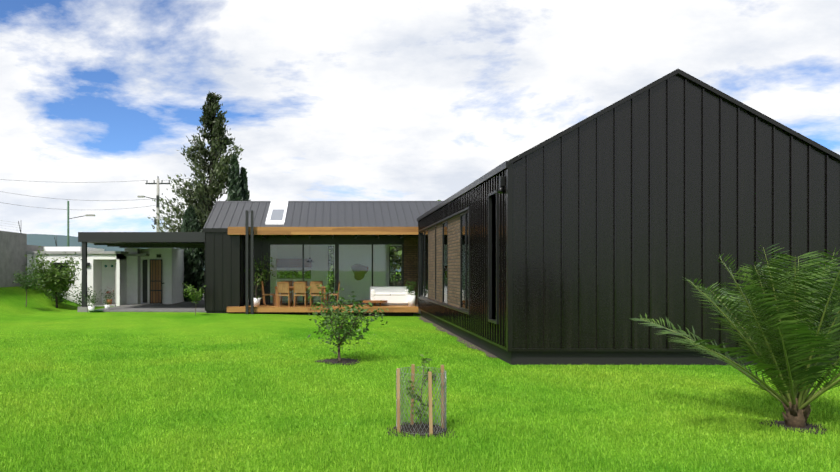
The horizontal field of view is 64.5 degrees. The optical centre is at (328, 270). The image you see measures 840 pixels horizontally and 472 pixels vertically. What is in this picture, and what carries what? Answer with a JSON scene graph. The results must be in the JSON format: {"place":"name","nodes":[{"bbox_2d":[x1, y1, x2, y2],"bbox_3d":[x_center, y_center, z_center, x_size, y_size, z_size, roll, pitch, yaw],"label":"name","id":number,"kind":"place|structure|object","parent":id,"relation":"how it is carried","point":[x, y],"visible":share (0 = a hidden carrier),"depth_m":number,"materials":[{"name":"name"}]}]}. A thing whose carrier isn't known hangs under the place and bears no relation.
{"place":"outdoors","nodes":[
{"label":"outdoors","id":0,"kind":"place"},
{"bbox_2d":[27,234,400,271],"bbox_3d":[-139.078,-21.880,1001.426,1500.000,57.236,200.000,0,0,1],"label":"distant hill","id":1,"kind":"structure","parent":0,"point":[41,240],"depth_m":903.96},
{"bbox_2d":[0,272,839,471],"bbox_3d":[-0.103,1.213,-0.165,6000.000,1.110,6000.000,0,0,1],"label":"lawn","id":2,"kind":"structure","parent":0,"point":[40,310],"depth_m":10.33,"materials":[{"name":"green plant"}]},
{"bbox_2d":[13,270,43,306],"bbox_3d":[-11.793,0.700,25.672,1.156,1.542,1.180,0,0,-45],"label":"sapling","id":3,"kind":"object","parent":2,"relation":"on","point":[30,283],"visible":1,"depth_m":25.53,"materials":[{"name":"green plant"}]},
{"bbox_2d":[24,246,81,307],"bbox_3d":[-11.475,0.301,27.453,2.321,2.630,2.449,0,0,-33],"label":"tree","id":4,"kind":"object","parent":2,"relation":"on","point":[55,280],"visible":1,"depth_m":27.14,"materials":[{"name":"green plant"}]},
{"bbox_2d":[16,259,102,306],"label":"shrubs","id":5,"kind":"object","parent":2,"relation":"on","point":[61,300],"visible":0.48,"depth_m":28.98,"materials":[{"name":"green plant"}]},
{"bbox_2d":[67,201,94,246],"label":"street light","id":6,"kind":"object","parent":2,"relation":"on","point":[68,218],"visible":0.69,"depth_m":44.97,"materials":[{"name":"green"}]},
{"bbox_2d":[84,294,95,311],"bbox_3d":[-9.274,1.278,25.643,0.480,0.710,0.479,0,0,-36],"label":"pot","id":7,"kind":"object","parent":2,"relation":"on","point":[91,308],"visible":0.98,"depth_m":25.62,"materials":[{"name":"white ceramic"}]},
{"bbox_2d":[32,254,160,276],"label":"outbuilding fixtures","id":8,"kind":"object","parent":2,"relation":"on","point":[88,264],"visible":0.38,"depth_m":29.93,"materials":[{"name":"metal"}]},
{"bbox_2d":[94,288,115,305],"bbox_3d":[-10.191,1.247,30.488,0.950,0.983,1.081,0,0,1],"label":"flower pot","id":9,"kind":"object","parent":2,"relation":"on","point":[110,304],"visible":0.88,"depth_m":30.52,"materials":[{"name":"brown ceramic"}]},
{"bbox_2d":[26,247,184,305],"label":"white outbuildings","id":10,"kind":"structure","parent":2,"relation":"on","point":[124,275],"depth_m":30.92,"materials":[{"name":"paint"}]},
{"bbox_2d":[78,232,204,311],"bbox_3d":[-7.273,0.108,28.975,5.159,3.260,6.280,0,0,1],"label":"carport canopy","id":11,"kind":"object","parent":2,"relation":"on","point":[155,239],"visible":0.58,"depth_m":25.94,"materials":[{"name":"black metal"}]},
{"bbox_2d":[0,221,285,296],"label":"boundary walls","id":12,"kind":"structure","parent":2,"relation":"on","point":[14,247],"depth_m":28.75,"materials":[{"name":"concrete"}]},
{"bbox_2d":[96,298,205,311],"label":"driveway slab","id":13,"kind":"structure","parent":2,"relation":"on","point":[185,306],"depth_m":28.04,"materials":[{"name":"grey concrete"}]},
{"bbox_2d":[103,295,110,309],"bbox_3d":[-8.845,1.285,26.296,0.347,0.587,0.325,0,0,-10],"label":"pot","id":14,"kind":"object","parent":13,"relation":"on","point":[107,307],"visible":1,"depth_m":26.26,"materials":[{"name":"white ceramic"}]},
{"bbox_2d":[150,259,163,303],"bbox_3d":[-8.032,0.513,30.814,0.700,2.090,0.080,0,0,1],"label":"door","id":15,"kind":"structure","parent":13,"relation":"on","point":[156,283],"depth_m":30.82,"materials":[{"name":"brown wood"}]},
{"bbox_2d":[137,176,170,231],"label":"concrete utility pole","id":16,"kind":"object","parent":2,"relation":"on","point":[157,205],"visible":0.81,"depth_m":49.91,"materials":[{"name":"grey concrete"}]},
{"bbox_2d":[0,178,187,209],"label":"overhead wires","id":17,"kind":"object","parent":16,"relation":"attached to","point":[86,200],"visible":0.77,"depth_m":50.03,"materials":[{"name":"black"}]},
{"bbox_2d":[178,206,204,301],"bbox_3d":[-7.114,-0.812,33.949,1.829,5.116,1.780,0,0,1],"label":"italian cypress","id":18,"kind":"object","parent":2,"relation":"on","point":[194,258],"visible":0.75,"depth_m":33.48,"materials":[{"name":"green plant"}]},
{"bbox_2d":[182,282,206,315],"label":"sapling","id":19,"kind":"object","parent":2,"relation":"on","point":[194,295],"visible":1,"depth_m":23.84,"materials":[{"name":"green plant"}]},
{"bbox_2d":[148,91,243,298],"bbox_3d":[-7.167,-4.037,35.729,6.316,11.560,5.203,0,0,1],"label":"tall conifer","id":20,"kind":"object","parent":2,"relation":"on","point":[201,198],"visible":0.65,"depth_m":35.40,"materials":[{"name":"green plant"}]},
{"bbox_2d":[227,154,243,200],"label":"cypress tree","id":21,"kind":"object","parent":2,"relation":"on","point":[234,189],"depth_m":32.70,"materials":[{"name":"green plant"}]},
{"bbox_2d":[240,167,250,200],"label":"cypress tree","id":22,"kind":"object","parent":2,"relation":"on","point":[244,182],"depth_m":33.05,"materials":[{"name":"green plant"}]},
{"bbox_2d":[197,252,401,297],"bbox_3d":[3.035,0.776,33.004,19.646,4.093,3.635,0,0,1],"label":"hedge","id":23,"kind":"object","parent":2,"relation":"on","point":[393,282],"depth_m":32.80,"materials":[{"name":"green plant"}]},
{"bbox_2d":[277,247,332,277],"bbox_3d":[-1.752,-0.737,33.691,5.337,4.981,5.239,0,0,1],"label":"hedge","id":24,"kind":"object","parent":2,"relation":"on","point":[300,272],"depth_m":33.33,"materials":[{"name":"green plant"}]},
{"bbox_2d":[203,201,442,315],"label":"house wing","id":25,"kind":"structure","parent":2,"relation":"on","point":[361,238],"depth_m":26.50,"materials":[{"name":"black metal"}]},
{"bbox_2d":[244,253,280,305],"bbox_3d":[-2.660,0.354,25.840,1.386,2.049,1.198,0,0,20],"label":"potted tree","id":26,"kind":"object","parent":25,"relation":"on","point":[257,299],"visible":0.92,"depth_m":25.77,"materials":[{"name":"green plant"}]},
{"bbox_2d":[261,281,274,305],"bbox_3d":[-2.376,0.903,25.855,0.520,0.951,0.460,0,0,-12],"label":"dining chair","id":27,"kind":"object","parent":25,"relation":"on","point":[263,294],"visible":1,"depth_m":25.68,"materials":[{"name":"brown wood"}]},
{"bbox_2d":[277,282,290,306],"bbox_3d":[-1.696,0.903,25.164,0.460,0.951,0.520,0,0,3],"label":"dining chair","id":28,"kind":"object","parent":25,"relation":"on","point":[282,287],"visible":1,"depth_m":24.95,"materials":[{"name":"brown wood"}]},
{"bbox_2d":[281,281,291,304],"bbox_3d":[-1.681,0.903,26.543,0.460,0.951,0.520,0,0,-3],"label":"dining chair","id":29,"kind":"object","parent":25,"relation":"on","point":[290,283],"visible":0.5,"depth_m":26.30,"materials":[{"name":"brown wood"}]},
{"bbox_2d":[293,282,306,306],"bbox_3d":[-1.075,0.903,25.157,0.478,0.951,0.535,0,0,1],"label":"dining chair","id":30,"kind":"object","parent":25,"relation":"on","point":[299,287],"visible":1,"depth_m":24.94,"materials":[{"name":"brown wood"}]},
{"bbox_2d":[275,286,325,305],"bbox_3d":[-1.067,1.003,25.847,2.000,0.750,0.950,0,0,1],"label":"dining table","id":31,"kind":"object","parent":25,"relation":"on","point":[307,287],"visible":0.46,"depth_m":25.41,"materials":[{"name":"brown wood"}]},
{"bbox_2d":[296,281,307,304],"bbox_3d":[-1.061,0.903,26.537,0.460,0.951,0.520,0,0,-3],"label":"dining chair","id":32,"kind":"object","parent":25,"relation":"on","point":[302,293],"visible":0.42,"depth_m":26.29,"materials":[{"name":"brown wood"}]},
{"bbox_2d":[310,282,322,306],"bbox_3d":[-0.455,0.903,25.150,0.475,0.951,0.533,0,0,1],"label":"dining chair","id":33,"kind":"object","parent":25,"relation":"on","point":[314,288],"visible":0.79,"depth_m":24.94,"materials":[{"name":"brown wood"}]},
{"bbox_2d":[311,281,322,303],"bbox_3d":[-0.441,0.903,26.530,0.460,0.951,0.520,0,0,-2],"label":"dining chair","id":34,"kind":"object","parent":25,"relation":"on","point":[317,293],"visible":0.27,"depth_m":26.71,"materials":[{"name":"brown wood"}]},
{"bbox_2d":[327,281,339,303],"bbox_3d":[0.213,0.903,25.832,0.523,0.951,0.464,0,0,1],"label":"dining chair","id":35,"kind":"object","parent":25,"relation":"on","point":[334,294],"visible":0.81,"depth_m":25.60,"materials":[{"name":"brown wood"}]},
{"bbox_2d":[363,300,386,305],"bbox_3d":[1.831,1.273,25.571,0.959,0.210,0.561,0,0,1],"label":"coffee table","id":36,"kind":"object","parent":25,"relation":"on","point":[375,301],"visible":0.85,"depth_m":25.43,"materials":[{"name":"brown wood"}]},
{"bbox_2d":[370,286,408,305],"bbox_3d":[2.462,1.008,26.113,1.550,0.740,0.630,0,0,1],"label":"white sofa","id":37,"kind":"object","parent":25,"relation":"on","point":[395,295],"visible":0.79,"depth_m":25.83,"materials":[{"name":"white fabric"}]},
{"bbox_2d":[408,285,416,305],"bbox_3d":[3.261,0.967,25.388,0.430,0.823,0.353,0,0,-17],"label":"potted plant","id":38,"kind":"object","parent":25,"relation":"on","point":[411,299],"visible":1,"depth_m":25.25,"materials":[{"name":"white"}]},
{"bbox_2d":[329,247,332,274],"bbox_3d":[0.634,-0.717,35.198,3.668,4.910,4.521,0,0,27],"label":"garden shrub","id":39,"kind":"object","parent":2,"relation":"on","point":[331,248],"depth_m":34.50,"materials":[{"name":"green plant"}]},
{"bbox_2d":[300,270,388,364],"bbox_3d":[0.328,0.886,12.496,1.534,1.808,1.652,0,0,28],"label":"young citrus tree","id":40,"kind":"object","parent":2,"relation":"on","point":[346,332],"visible":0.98,"depth_m":12.43,"materials":[{"name":"green plant"}]},
{"bbox_2d":[390,200,440,278],"bbox_3d":[3.649,-0.933,34.045,4.616,5.343,4.681,0,0,-16],"label":"garden palm","id":41,"kind":"object","parent":2,"relation":"on","point":[393,254],"depth_m":33.01,"materials":[{"name":"green plant"}]},
{"bbox_2d":[387,354,457,437],"bbox_3d":[1.005,1.376,7.222,0.743,0.956,0.734,0,0,1],"label":"fenced sapling","id":42,"kind":"object","parent":2,"relation":"on","point":[412,427],"visible":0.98,"depth_m":7.13,"materials":[{"name":"plant"}]},
{"bbox_2d":[418,316,497,357],"bbox_3d":[3.310,1.726,19.018,0.298,0.010,11.960,0,0,1],"label":"gravel strip","id":43,"kind":"object","parent":2,"relation":"on","point":[440,328],"depth_m":16.46,"materials":[{"name":"grey gravel"}]},
{"bbox_2d":[417,69,839,365],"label":"house","id":44,"kind":"structure","parent":2,"relation":"on","point":[582,242],"depth_m":12.01,"materials":[{"name":"black metal"}]},
{"bbox_2d":[629,243,839,434],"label":"young date palm","id":45,"kind":"object","parent":2,"relation":"on","point":[794,348],"visible":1,"depth_m":7.03,"materials":[{"name":"plant"}]},
{"bbox_2d":[0,0,839,236],"label":"sky","id":46,"kind":"structure","parent":0,"point":[323,100],"materials":[{"name":"white"}]},
{"bbox_3d":[3.282,0.913,25.802,0.528,0.930,0.425,0,0,1],"label":"white planter","id":47,"kind":"object","parent":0,"visible":0},
{"bbox_2d":[406,280,417,294],"bbox_3d":[3.264,0.708,25.755,0.549,0.741,0.410,0,0,-22],"label":"white planter","id":48,"kind":"object","parent":47,"relation":"on","point":[410,287],"visible":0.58,"depth_m":25.71,"materials":[{"name":"white"}]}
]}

